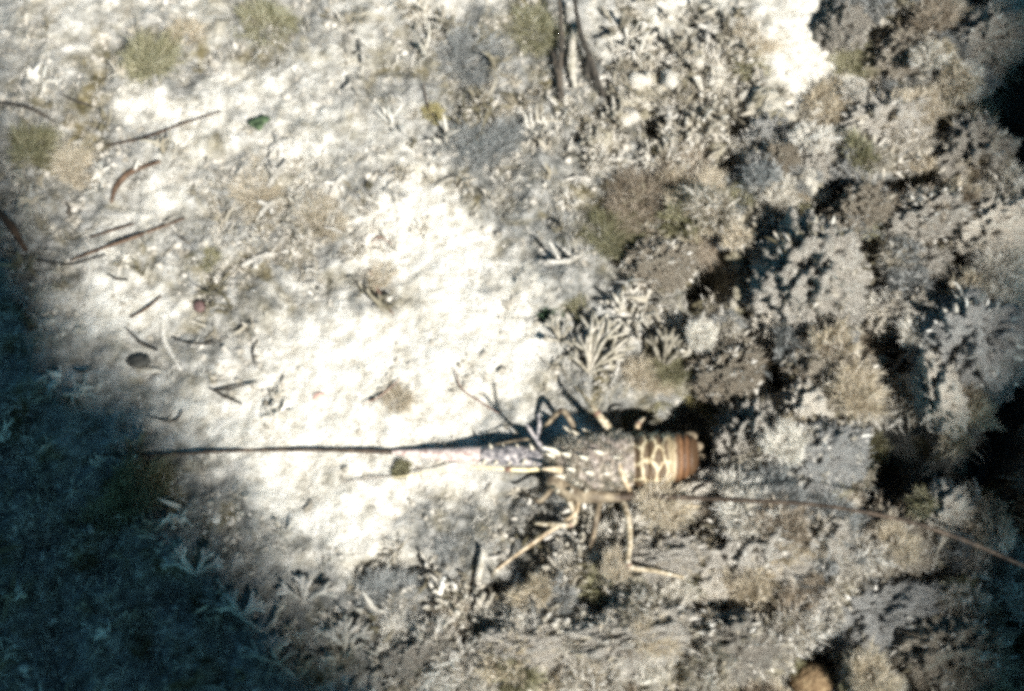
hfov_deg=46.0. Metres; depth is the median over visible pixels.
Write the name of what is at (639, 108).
ruffled weed
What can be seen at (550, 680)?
seaweed tuft
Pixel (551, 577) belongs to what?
bushy weed
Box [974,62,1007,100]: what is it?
seaweed tuft
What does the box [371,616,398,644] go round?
finger coral
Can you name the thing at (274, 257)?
curly weed
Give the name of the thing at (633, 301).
rubble branch
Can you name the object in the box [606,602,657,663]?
bushy weed
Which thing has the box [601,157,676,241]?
seaweed tuft
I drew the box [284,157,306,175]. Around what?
curly weed
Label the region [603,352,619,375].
rubble branch
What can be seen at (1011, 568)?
reef rock
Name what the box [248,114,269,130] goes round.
leaf
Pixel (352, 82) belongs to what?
rubble branch
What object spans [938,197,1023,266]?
reef rock
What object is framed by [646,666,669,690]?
ruffled weed
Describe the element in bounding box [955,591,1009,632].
seaweed tuft
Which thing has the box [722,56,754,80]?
ruffled weed
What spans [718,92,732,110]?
ruffled weed
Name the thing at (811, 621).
bushy weed
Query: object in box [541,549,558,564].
ruffled weed
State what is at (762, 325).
reef rock
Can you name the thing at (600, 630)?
reef rock
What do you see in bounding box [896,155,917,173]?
ruffled weed
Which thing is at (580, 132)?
ruffled weed
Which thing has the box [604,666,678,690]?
bushy weed
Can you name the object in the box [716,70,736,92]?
ruffled weed
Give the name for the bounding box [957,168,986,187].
bushy weed
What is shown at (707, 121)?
finger coral
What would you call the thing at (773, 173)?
bushy weed
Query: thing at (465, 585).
finger coral
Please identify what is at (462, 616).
finger coral
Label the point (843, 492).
bushy weed
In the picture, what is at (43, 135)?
seaweed tuft
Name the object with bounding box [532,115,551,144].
ruffled weed
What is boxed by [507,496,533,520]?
seaweed tuft
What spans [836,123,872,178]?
bushy weed
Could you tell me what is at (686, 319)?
ruffled weed
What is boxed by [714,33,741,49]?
finger coral
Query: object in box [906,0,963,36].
seaweed tuft
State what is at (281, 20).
seaweed tuft
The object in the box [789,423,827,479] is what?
bushy weed
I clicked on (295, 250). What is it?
curly weed
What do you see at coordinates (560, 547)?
rubble branch
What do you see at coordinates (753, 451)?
bushy weed
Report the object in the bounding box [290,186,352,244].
seaweed tuft
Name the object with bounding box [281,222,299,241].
rubble branch
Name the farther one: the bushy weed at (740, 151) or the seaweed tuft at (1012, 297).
the bushy weed at (740, 151)
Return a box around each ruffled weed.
[281,617,311,646]
[311,609,347,644]
[375,534,409,568]
[381,593,409,616]
[384,672,415,687]
[391,0,417,20]
[392,670,426,690]
[405,592,422,615]
[422,20,454,45]
[427,592,468,617]
[431,656,485,690]
[453,109,479,133]
[460,95,502,127]
[466,98,495,119]
[495,107,514,123]
[507,660,549,690]
[510,92,531,110]
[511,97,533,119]
[527,82,542,96]
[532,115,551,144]
[538,612,562,661]
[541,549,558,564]
[547,95,585,125]
[554,185,583,213]
[555,527,589,557]
[555,561,580,584]
[560,504,569,519]
[560,590,582,616]
[565,527,600,561]
[566,573,578,596]
[571,548,595,584]
[573,94,600,125]
[574,109,593,126]
[575,118,597,135]
[576,115,609,138]
[576,589,597,612]
[580,134,626,166]
[580,150,612,179]
[581,143,615,176]
[583,585,604,615]
[590,526,623,543]
[594,140,612,155]
[598,120,629,140]
[598,582,622,612]
[598,593,609,604]
[600,140,624,166]
[606,504,622,517]
[606,517,632,543]
[607,571,646,602]
[609,141,619,152]
[610,72,626,94]
[614,1,632,14]
[616,92,647,114]
[617,585,658,606]
[623,38,652,62]
[633,51,660,74]
[634,41,657,63]
[635,659,675,686]
[641,122,661,137]
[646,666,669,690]
[649,132,687,163]
[650,90,680,116]
[652,36,664,52]
[654,48,685,65]
[654,140,692,169]
[654,309,689,330]
[655,110,682,125]
[655,121,701,154]
[655,285,673,296]
[655,294,678,313]
[659,67,702,95]
[662,96,689,119]
[666,47,693,75]
[666,53,696,74]
[668,115,695,133]
[671,35,688,47]
[674,2,716,29]
[676,315,697,333]
[681,144,726,175]
[682,10,697,23]
[683,83,698,114]
[685,94,730,127]
[690,198,736,223]
[696,86,731,107]
[697,42,727,65]
[698,93,723,108]
[699,51,720,71]
[702,64,742,95]
[702,68,743,97]
[714,28,738,56]
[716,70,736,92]
[717,32,742,61]
[718,33,745,63]
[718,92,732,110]
[720,129,746,169]
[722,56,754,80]
[725,94,745,127]
[730,51,766,80]
[736,21,761,42]
[751,33,764,47]
[761,131,790,141]
[822,584,847,622]
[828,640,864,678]
[858,71,880,93]
[892,148,912,172]
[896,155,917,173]
[928,531,939,544]
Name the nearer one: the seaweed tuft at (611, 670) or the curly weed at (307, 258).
the seaweed tuft at (611, 670)
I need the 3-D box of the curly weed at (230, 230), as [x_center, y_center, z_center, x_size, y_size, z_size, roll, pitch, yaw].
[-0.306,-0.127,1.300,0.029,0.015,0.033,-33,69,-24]
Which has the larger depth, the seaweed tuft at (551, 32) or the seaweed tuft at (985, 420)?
the seaweed tuft at (551, 32)
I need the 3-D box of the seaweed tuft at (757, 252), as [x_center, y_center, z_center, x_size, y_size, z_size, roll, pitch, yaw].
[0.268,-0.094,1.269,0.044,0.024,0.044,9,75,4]
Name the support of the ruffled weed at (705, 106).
on the seabed
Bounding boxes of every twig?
[0,101,53,121]
[0,210,28,251]
[0,248,105,264]
[59,93,93,106]
[65,201,71,214]
[71,218,185,260]
[73,368,91,372]
[89,223,133,237]
[106,273,127,280]
[107,111,220,145]
[110,160,160,202]
[125,327,157,350]
[130,296,161,317]
[147,410,182,421]
[171,337,228,344]
[177,235,189,244]
[209,381,257,404]
[252,339,257,364]
[345,464,422,481]
[363,378,400,403]
[369,270,392,313]
[372,236,391,243]
[423,83,437,125]
[453,368,498,413]
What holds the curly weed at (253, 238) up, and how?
on the seabed
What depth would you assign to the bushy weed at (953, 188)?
1.28 m
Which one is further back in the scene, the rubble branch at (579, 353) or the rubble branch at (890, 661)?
the rubble branch at (579, 353)
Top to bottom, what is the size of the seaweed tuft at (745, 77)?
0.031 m
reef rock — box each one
[378,618,469,683]
[462,612,568,682]
[551,592,717,681]
[575,599,605,618]
[583,529,720,589]
[616,229,704,296]
[671,465,732,517]
[678,641,714,681]
[679,336,774,411]
[683,601,814,690]
[687,493,820,600]
[690,567,730,610]
[709,391,779,466]
[711,228,732,251]
[715,335,756,348]
[731,146,768,176]
[735,108,795,151]
[744,201,878,337]
[744,310,799,352]
[761,335,784,359]
[762,413,875,501]
[763,139,804,178]
[764,374,836,423]
[780,364,795,386]
[781,339,886,417]
[796,495,867,578]
[797,135,840,185]
[810,572,951,661]
[812,0,875,54]
[823,173,905,237]
[826,139,870,190]
[832,84,948,152]
[837,324,860,348]
[854,492,938,583]
[858,299,893,343]
[861,285,948,345]
[863,454,881,492]
[869,18,940,87]
[874,240,960,294]
[883,186,977,245]
[883,602,1023,690]
[896,343,970,439]
[904,277,1023,405]
[905,475,975,542]
[926,106,1022,190]
[937,537,1023,613]
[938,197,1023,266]
[939,2,1023,69]
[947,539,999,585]
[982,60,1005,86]
[1004,63,1021,79]
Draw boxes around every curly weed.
[191,177,203,185]
[201,177,222,202]
[206,196,226,216]
[207,224,223,239]
[210,276,229,290]
[212,234,233,249]
[213,216,237,236]
[216,252,237,275]
[224,202,238,214]
[232,227,257,251]
[235,258,252,272]
[237,246,260,258]
[238,206,261,225]
[244,174,263,190]
[252,210,279,232]
[253,220,277,239]
[255,232,271,242]
[260,235,270,246]
[264,249,283,266]
[266,206,279,221]
[268,233,291,253]
[273,196,294,214]
[277,257,289,267]
[281,247,312,267]
[282,229,293,240]
[282,239,303,262]
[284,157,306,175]
[287,186,300,200]
[287,236,310,251]
[288,237,303,253]
[289,268,307,281]
[291,126,302,139]
[291,172,316,192]
[291,212,304,221]
[293,156,303,164]
[293,234,319,255]
[295,199,308,210]
[302,189,313,202]
[302,248,317,262]
[306,262,322,281]
[310,149,332,169]
[312,278,325,288]
[321,198,334,213]
[327,198,341,214]
[339,244,349,255]
[343,241,368,261]
[345,225,362,241]
[346,242,364,260]
[351,189,380,216]
[357,266,368,276]
[364,219,384,231]
[371,234,400,252]
[388,157,415,181]
[406,102,419,119]
[410,217,432,242]
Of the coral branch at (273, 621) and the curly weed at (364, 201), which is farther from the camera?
the curly weed at (364, 201)
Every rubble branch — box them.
[36,37,59,46]
[36,246,49,253]
[50,108,60,130]
[87,222,96,235]
[163,215,175,233]
[169,159,178,168]
[205,156,224,174]
[241,251,274,268]
[257,198,278,217]
[266,159,287,188]
[268,131,290,158]
[272,229,291,250]
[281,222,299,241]
[294,197,316,205]
[299,216,312,248]
[302,281,325,292]
[309,649,327,663]
[310,95,328,102]
[310,199,322,211]
[313,166,325,186]
[315,240,330,248]
[316,235,337,242]
[323,173,346,198]
[324,224,341,233]
[335,32,355,55]
[338,253,352,263]
[344,74,362,95]
[346,226,366,242]
[347,675,360,690]
[348,272,373,286]
[355,39,372,62]
[362,201,377,211]
[364,68,371,80]
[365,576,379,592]
[378,229,385,244]
[383,187,409,205]
[391,609,417,634]
[407,48,416,67]
[426,40,435,52]
[479,547,509,559]
[484,482,491,492]
[496,542,511,571]
[543,528,578,539]
[546,241,582,263]
[551,544,560,574]
[555,537,576,553]
[563,535,589,545]
[565,175,590,183]
[569,587,579,608]
[570,346,591,357]
[575,583,593,601]
[588,80,608,88]
[591,71,625,84]
[597,107,616,118]
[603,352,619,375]
[605,296,640,317]
[607,151,635,164]
[612,130,641,142]
[616,291,643,308]
[619,331,646,347]
[629,154,652,167]
[650,288,678,305]
[655,102,684,114]
[664,103,678,131]
[682,294,687,309]
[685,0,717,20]
[697,20,716,42]
[699,33,715,51]
[720,458,738,468]
[721,70,742,81]
[751,225,777,244]
[752,67,767,83]
[779,469,808,488]
[852,412,881,434]
[877,343,905,374]
[881,417,897,433]
[886,656,896,663]
[971,477,981,506]
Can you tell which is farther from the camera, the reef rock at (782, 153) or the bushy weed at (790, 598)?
the reef rock at (782, 153)
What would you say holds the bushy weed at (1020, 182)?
attached to the reef rock at (969, 137)
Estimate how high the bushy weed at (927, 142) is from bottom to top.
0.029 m
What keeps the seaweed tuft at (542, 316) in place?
on the seabed
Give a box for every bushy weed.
[377,681,423,690]
[398,677,432,690]
[412,605,459,649]
[418,634,486,690]
[428,597,475,637]
[438,655,500,690]
[471,632,533,690]
[486,657,550,690]
[489,589,510,604]
[503,579,556,612]
[508,603,545,632]
[511,598,559,634]
[516,554,572,600]
[520,571,552,603]
[525,566,571,619]
[538,661,609,690]
[545,569,584,617]
[554,647,613,690]
[555,648,592,689]
[555,659,611,690]
[576,560,628,607]
[580,662,632,690]
[590,676,637,690]
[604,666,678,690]
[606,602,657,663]
[617,577,663,656]
[623,583,668,631]
[650,200,708,242]
[655,162,695,206]
[662,175,710,219]
[671,635,700,690]
[675,637,739,690]
[678,178,741,233]
[680,564,711,599]
[683,232,702,250]
[697,187,733,239]
[697,302,746,343]
[701,286,723,315]
[701,526,722,546]
[701,593,748,614]
[701,675,734,690]
[712,215,756,254]
[718,496,776,538]
[722,160,762,216]
[724,132,764,160]
[727,180,758,207]
[732,495,806,541]
[735,682,773,690]
[736,309,747,330]
[736,437,767,467]
[742,150,786,194]
[742,212,778,258]
[742,673,780,690]
[744,497,795,547]
[746,490,813,548]
[748,201,789,243]
[750,382,778,396]
[754,420,815,477]
[759,607,797,666]
[762,591,792,613]
[762,677,790,690]
[770,319,813,370]
[770,575,824,650]
[770,600,840,660]
[772,423,816,475]
[778,412,809,429]
[782,651,805,676]
[784,174,806,202]
[788,118,842,155]
[789,376,848,397]
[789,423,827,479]
[789,585,845,643]
[790,311,833,370]
[793,198,816,214]
[795,180,815,201]
[797,328,823,346]
[798,538,872,582]
[799,565,833,604]
[801,522,831,561]
[805,315,864,364]
[807,375,846,410]
[814,358,879,417]
[818,335,844,365]
[819,341,852,383]
[819,571,867,625]
[822,127,854,155]
[822,478,865,508]
[825,396,844,418]
[829,0,866,10]
[829,190,844,203]
[832,657,875,690]
[833,482,856,501]
[834,73,868,103]
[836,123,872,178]
[839,128,881,176]
[842,528,899,581]
[842,665,873,686]
[845,462,878,500]
[846,213,884,239]
[847,642,872,660]
[850,665,874,690]
[851,423,894,468]
[855,488,894,509]
[856,210,901,246]
[857,0,897,29]
[858,179,899,194]
[859,240,874,265]
[865,146,895,172]
[872,259,939,301]
[873,233,927,292]
[874,227,928,282]
[874,379,904,423]
[875,373,919,435]
[883,180,910,197]
[885,118,947,159]
[894,182,958,231]
[896,322,935,360]
[901,0,953,20]
[903,482,942,520]
[906,150,940,173]
[906,185,934,202]
[908,37,952,71]
[909,133,940,155]
[923,37,959,60]
[926,237,959,262]
[928,260,952,294]
[931,523,983,573]
[932,383,993,434]
[933,578,996,617]
[934,20,953,36]
[934,423,975,461]
[935,263,997,301]
[936,49,966,73]
[938,55,987,104]
[938,173,985,198]
[940,572,983,609]
[942,0,963,30]
[946,616,1013,689]
[947,596,990,624]
[949,0,972,23]
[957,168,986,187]
[957,366,991,406]
[957,495,1018,551]
[958,149,1018,182]
[959,180,983,220]
[960,99,994,116]
[961,262,982,277]
[962,267,1011,303]
[964,513,986,538]
[972,0,1004,11]
[977,158,1023,200]
[980,484,1014,520]
[984,514,1021,555]
[988,573,1023,629]
[993,671,1013,690]
[996,608,1014,627]
[1003,57,1023,89]
[1008,169,1023,198]
[1009,520,1023,544]
[1009,623,1023,669]
[1009,655,1023,685]
[1012,169,1023,193]
[1014,144,1023,168]
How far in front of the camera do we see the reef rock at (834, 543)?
1.14 m
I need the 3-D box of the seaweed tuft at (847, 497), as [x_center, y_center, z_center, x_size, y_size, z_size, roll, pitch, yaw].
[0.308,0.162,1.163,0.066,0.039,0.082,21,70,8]
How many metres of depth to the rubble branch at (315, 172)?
1.31 m
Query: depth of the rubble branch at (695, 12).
1.39 m
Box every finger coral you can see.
[320,639,364,684]
[367,644,386,684]
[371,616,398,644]
[409,18,425,32]
[414,24,430,55]
[420,551,441,570]
[422,590,462,623]
[430,588,467,627]
[435,8,466,40]
[435,580,468,609]
[443,581,478,628]
[460,591,494,618]
[463,590,475,614]
[465,609,482,629]
[466,595,497,635]
[469,592,493,642]
[472,620,481,630]
[482,604,509,626]
[504,593,531,609]
[518,612,560,625]
[519,113,537,153]
[535,109,571,134]
[536,586,559,619]
[541,542,576,580]
[547,598,562,616]
[551,610,585,632]
[567,528,577,552]
[575,519,606,565]
[579,503,608,535]
[580,122,601,146]
[585,542,625,573]
[586,106,628,144]
[593,105,605,118]
[598,530,639,547]
[599,290,628,304]
[601,7,632,38]
[602,64,623,82]
[604,534,625,542]
[605,95,623,115]
[606,71,643,101]
[608,93,623,129]
[609,41,627,56]
[611,63,626,79]
[612,293,656,329]
[618,506,645,534]
[622,310,643,345]
[623,21,653,52]
[632,36,653,75]
[635,21,661,59]
[641,137,658,168]
[653,63,665,74]
[654,155,689,174]
[656,64,684,81]
[657,29,686,66]
[657,133,677,158]
[659,5,673,20]
[659,578,687,608]
[661,133,680,163]
[664,87,687,99]
[667,29,696,56]
[669,152,689,174]
[670,210,698,240]
[671,119,693,137]
[672,344,713,356]
[673,42,699,71]
[678,101,699,118]
[682,326,703,352]
[683,46,704,70]
[684,109,711,141]
[685,141,704,167]
[686,54,703,65]
[691,100,718,133]
[692,160,710,177]
[693,66,727,102]
[694,14,719,23]
[694,103,728,133]
[694,129,712,153]
[697,69,705,88]
[705,110,720,127]
[713,94,736,118]
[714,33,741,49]
[716,14,735,42]
[721,143,739,161]
[724,64,739,90]
[726,38,759,61]
[726,118,741,139]
[738,74,760,88]
[738,82,756,91]
[739,200,767,232]
[741,603,773,618]
[777,86,788,97]
[790,174,812,193]
[793,105,802,120]
[794,117,813,131]
[798,107,813,123]
[857,134,895,166]
[923,536,952,566]
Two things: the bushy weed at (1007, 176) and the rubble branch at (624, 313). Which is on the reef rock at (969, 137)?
the bushy weed at (1007, 176)
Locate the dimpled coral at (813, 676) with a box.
[789,662,833,690]
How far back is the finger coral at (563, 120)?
1.35 m
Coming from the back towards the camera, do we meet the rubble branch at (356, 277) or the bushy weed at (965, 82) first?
the bushy weed at (965, 82)
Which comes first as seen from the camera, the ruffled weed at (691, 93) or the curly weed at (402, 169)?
the curly weed at (402, 169)
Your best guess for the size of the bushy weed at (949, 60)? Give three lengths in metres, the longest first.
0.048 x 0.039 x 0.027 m
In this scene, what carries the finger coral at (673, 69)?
on the seabed
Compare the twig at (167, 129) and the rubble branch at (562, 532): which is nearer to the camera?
the rubble branch at (562, 532)
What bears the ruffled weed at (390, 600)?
on the seabed
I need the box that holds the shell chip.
[313,392,325,401]
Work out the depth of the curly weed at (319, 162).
1.32 m
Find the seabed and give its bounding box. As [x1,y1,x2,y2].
[0,0,1023,690]
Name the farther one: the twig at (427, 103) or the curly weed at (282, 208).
the twig at (427, 103)
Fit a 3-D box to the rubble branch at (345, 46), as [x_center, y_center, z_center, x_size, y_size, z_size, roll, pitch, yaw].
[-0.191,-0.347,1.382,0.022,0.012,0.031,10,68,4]
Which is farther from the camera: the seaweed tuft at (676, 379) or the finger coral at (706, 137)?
the finger coral at (706, 137)
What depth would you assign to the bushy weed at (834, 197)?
1.34 m
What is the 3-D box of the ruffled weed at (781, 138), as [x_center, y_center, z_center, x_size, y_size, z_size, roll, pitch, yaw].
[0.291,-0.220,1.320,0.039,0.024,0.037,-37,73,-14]
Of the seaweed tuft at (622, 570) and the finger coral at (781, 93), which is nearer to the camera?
the seaweed tuft at (622, 570)
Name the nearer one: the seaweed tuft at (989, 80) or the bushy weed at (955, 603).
the bushy weed at (955, 603)
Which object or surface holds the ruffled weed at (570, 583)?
on the seabed
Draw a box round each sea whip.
[551,0,564,101]
[573,0,605,98]
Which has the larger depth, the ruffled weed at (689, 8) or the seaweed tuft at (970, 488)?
the ruffled weed at (689, 8)
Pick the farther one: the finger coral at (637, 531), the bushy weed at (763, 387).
the bushy weed at (763, 387)
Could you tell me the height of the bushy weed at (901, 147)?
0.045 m
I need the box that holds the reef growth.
[0,0,1023,690]
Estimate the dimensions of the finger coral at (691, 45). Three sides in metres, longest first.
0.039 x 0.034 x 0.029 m
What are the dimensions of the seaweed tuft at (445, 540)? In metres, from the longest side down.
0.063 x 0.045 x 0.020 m
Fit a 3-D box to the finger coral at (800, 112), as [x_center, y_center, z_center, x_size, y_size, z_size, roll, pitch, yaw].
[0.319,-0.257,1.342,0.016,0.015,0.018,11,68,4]
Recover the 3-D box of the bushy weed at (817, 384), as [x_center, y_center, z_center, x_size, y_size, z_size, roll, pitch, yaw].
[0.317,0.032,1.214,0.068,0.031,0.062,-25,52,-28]
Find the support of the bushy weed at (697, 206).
on the seabed
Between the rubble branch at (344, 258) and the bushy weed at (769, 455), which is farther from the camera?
the rubble branch at (344, 258)
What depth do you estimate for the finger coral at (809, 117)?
1.34 m
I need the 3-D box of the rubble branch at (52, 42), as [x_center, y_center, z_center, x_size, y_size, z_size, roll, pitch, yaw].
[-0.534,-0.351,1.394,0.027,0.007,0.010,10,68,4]
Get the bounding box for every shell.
[125,353,150,367]
[133,367,161,373]
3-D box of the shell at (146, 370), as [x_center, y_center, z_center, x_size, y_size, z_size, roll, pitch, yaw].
[-0.374,0.025,1.238,0.032,0.006,0.007,0,68,0]
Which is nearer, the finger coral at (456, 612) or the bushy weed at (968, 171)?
the finger coral at (456, 612)
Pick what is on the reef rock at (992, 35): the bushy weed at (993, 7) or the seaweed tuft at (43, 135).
the bushy weed at (993, 7)
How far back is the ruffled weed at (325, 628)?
1.13 m
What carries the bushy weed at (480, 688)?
on the reef rock at (542, 644)
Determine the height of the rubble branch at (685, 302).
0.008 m
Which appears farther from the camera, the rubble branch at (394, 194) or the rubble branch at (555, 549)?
the rubble branch at (394, 194)
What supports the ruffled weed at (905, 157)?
on the seabed
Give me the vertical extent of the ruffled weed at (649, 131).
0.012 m
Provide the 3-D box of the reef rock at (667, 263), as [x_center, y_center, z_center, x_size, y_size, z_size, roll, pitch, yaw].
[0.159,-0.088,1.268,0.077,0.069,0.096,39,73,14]
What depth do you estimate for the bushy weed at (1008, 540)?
1.14 m
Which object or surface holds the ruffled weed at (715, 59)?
on the seabed
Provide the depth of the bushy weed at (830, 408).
1.19 m
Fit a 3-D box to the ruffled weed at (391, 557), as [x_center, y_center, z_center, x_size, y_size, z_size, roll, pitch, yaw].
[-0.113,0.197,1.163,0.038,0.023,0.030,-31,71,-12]
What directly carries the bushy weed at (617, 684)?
attached to the reef rock at (600, 630)
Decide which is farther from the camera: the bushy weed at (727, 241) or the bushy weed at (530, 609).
the bushy weed at (727, 241)
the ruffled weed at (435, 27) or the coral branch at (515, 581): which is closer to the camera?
the coral branch at (515, 581)
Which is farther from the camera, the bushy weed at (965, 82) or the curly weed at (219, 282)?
the bushy weed at (965, 82)
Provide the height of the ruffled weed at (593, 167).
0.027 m
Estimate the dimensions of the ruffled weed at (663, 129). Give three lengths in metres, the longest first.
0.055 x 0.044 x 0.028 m
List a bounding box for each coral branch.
[160,317,181,369]
[215,577,262,632]
[265,598,284,633]
[437,576,445,594]
[475,549,484,594]
[486,570,494,594]
[497,583,505,597]
[513,572,519,592]
[567,22,577,87]
[614,589,627,601]
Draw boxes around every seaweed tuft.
[2,115,66,183]
[45,133,99,193]
[68,488,134,541]
[92,445,182,526]
[111,26,186,97]
[160,15,211,46]
[197,245,229,272]
[216,148,288,218]
[230,0,305,53]
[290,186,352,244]
[343,560,429,625]
[361,259,401,291]
[376,605,425,660]
[379,382,418,417]
[389,457,412,481]
[406,677,434,690]
[419,100,447,126]
[423,525,470,566]
[427,109,534,176]
[428,15,514,96]
[457,599,504,640]
[462,646,499,690]
[493,590,539,628]
[501,0,570,62]
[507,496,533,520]
[508,111,561,138]
[536,304,564,324]
[541,662,561,690]
[543,551,586,585]
[553,605,595,664]
[556,292,590,326]
[571,202,655,269]
[588,509,624,551]
[588,655,631,679]
[598,539,633,587]
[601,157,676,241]
[609,132,720,217]
[616,350,680,398]
[619,505,670,542]
[627,609,683,665]
[631,469,700,534]
[633,656,670,687]
[641,334,696,393]
[646,216,725,273]
[647,400,672,415]
[649,583,679,604]
[657,571,701,608]
[674,157,757,204]
[678,386,713,419]
[685,317,720,353]
[687,671,731,689]
[689,548,718,577]
[691,560,727,607]
[696,469,754,527]
[697,401,718,425]
[699,451,744,523]
[709,307,748,334]
[709,464,775,544]
[712,518,786,612]
[723,14,787,57]
[729,460,814,514]
[730,49,777,84]
[747,244,761,258]
[752,657,794,689]
[755,495,808,572]
[756,170,802,221]
[756,411,819,467]
[771,569,866,630]
[772,507,815,549]
[787,164,827,197]
[797,69,851,129]
[797,173,835,205]
[802,485,872,549]
[803,336,854,374]
[807,483,867,525]
[822,355,898,425]
[826,40,880,85]
[843,633,910,690]
[851,673,908,690]
[858,321,903,378]
[864,287,895,326]
[872,510,926,570]
[876,71,940,93]
[885,284,917,332]
[885,364,914,418]
[889,81,963,133]
[893,300,935,359]
[896,10,952,29]
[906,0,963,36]
[924,561,996,612]
[930,26,983,74]
[932,51,977,98]
[934,98,963,138]
[937,53,988,106]
[953,524,1023,576]
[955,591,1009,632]
[956,479,985,504]
[967,239,1023,297]
[967,397,1004,434]
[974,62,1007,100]
[979,259,1023,307]
[985,492,1015,535]
[987,0,1023,11]
[988,400,1013,416]
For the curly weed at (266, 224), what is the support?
on the seabed
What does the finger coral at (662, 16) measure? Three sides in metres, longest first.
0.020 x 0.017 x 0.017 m
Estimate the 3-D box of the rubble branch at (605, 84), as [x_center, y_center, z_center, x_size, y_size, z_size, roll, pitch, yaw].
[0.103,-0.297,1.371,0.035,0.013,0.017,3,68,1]
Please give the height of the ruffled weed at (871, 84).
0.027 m
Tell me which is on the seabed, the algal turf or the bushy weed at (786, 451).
the algal turf
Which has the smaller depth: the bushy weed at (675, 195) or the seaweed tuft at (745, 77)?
the bushy weed at (675, 195)
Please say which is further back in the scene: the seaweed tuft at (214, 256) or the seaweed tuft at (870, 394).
the seaweed tuft at (214, 256)
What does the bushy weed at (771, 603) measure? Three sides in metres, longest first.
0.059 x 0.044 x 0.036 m
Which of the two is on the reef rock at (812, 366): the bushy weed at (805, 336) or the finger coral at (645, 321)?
the bushy weed at (805, 336)
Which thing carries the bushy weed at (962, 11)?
on the reef rock at (992, 35)
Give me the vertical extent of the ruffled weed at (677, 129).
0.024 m
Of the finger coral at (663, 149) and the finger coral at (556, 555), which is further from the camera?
the finger coral at (663, 149)
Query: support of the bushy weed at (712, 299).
on the nodular algae
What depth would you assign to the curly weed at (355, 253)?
1.29 m
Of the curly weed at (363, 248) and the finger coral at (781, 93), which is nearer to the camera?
the curly weed at (363, 248)
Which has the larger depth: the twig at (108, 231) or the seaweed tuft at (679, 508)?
the twig at (108, 231)
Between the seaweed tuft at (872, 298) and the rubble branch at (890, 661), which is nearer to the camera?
the rubble branch at (890, 661)
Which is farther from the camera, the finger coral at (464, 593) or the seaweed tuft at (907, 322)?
the seaweed tuft at (907, 322)
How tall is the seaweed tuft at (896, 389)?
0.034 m
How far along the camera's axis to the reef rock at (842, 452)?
1.16 m
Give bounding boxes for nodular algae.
[380,0,1023,690]
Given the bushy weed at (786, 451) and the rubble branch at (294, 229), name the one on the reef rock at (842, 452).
the bushy weed at (786, 451)
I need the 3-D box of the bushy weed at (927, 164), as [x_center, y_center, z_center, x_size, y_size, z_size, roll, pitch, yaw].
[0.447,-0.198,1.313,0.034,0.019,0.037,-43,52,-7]
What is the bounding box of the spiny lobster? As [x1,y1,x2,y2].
[91,388,1023,578]
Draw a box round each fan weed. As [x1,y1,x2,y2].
[160,544,223,575]
[216,589,267,619]
[240,632,296,663]
[276,574,337,604]
[323,616,373,645]
[543,312,575,346]
[567,310,634,373]
[644,327,686,370]
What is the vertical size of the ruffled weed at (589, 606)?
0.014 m
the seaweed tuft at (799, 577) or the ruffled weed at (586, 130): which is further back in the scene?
the ruffled weed at (586, 130)
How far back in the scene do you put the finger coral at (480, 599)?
1.14 m
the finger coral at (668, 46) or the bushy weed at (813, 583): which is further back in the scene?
the finger coral at (668, 46)
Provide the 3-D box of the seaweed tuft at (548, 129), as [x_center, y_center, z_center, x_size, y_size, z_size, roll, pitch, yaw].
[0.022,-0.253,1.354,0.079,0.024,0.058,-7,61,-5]
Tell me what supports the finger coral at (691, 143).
on the seabed
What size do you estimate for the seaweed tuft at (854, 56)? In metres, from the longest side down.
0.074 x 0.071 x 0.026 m
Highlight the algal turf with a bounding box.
[0,0,1023,690]
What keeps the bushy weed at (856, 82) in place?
attached to the reef rock at (875, 111)
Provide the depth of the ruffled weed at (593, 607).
1.14 m
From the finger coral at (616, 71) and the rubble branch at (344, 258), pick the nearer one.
the rubble branch at (344, 258)
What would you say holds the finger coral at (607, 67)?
on the seabed
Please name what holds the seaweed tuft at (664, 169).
on the seabed
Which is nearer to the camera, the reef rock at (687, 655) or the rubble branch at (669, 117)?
the reef rock at (687, 655)
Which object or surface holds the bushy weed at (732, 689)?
on the reef rock at (749, 626)
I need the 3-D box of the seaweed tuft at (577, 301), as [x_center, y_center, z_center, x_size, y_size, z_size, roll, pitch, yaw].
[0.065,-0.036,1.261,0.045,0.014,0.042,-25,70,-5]
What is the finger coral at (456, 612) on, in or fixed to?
on the seabed
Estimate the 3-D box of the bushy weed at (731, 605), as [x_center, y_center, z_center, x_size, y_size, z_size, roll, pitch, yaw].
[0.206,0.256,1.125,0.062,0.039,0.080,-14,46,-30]
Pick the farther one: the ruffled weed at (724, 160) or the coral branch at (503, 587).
the ruffled weed at (724, 160)
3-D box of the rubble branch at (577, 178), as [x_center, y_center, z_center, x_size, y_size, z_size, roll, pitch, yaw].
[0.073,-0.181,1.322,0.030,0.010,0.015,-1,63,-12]
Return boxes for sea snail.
[193,300,205,312]
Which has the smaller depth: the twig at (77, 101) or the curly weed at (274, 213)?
the curly weed at (274, 213)
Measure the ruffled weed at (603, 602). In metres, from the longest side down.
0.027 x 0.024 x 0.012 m
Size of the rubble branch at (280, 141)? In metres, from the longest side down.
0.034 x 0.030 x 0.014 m
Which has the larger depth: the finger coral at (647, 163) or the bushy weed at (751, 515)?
the finger coral at (647, 163)
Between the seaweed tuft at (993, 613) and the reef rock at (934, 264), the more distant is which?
the reef rock at (934, 264)
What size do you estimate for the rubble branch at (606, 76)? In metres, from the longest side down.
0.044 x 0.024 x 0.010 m
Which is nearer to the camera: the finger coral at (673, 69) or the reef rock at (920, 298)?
the reef rock at (920, 298)
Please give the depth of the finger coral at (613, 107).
1.34 m
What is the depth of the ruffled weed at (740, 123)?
1.35 m

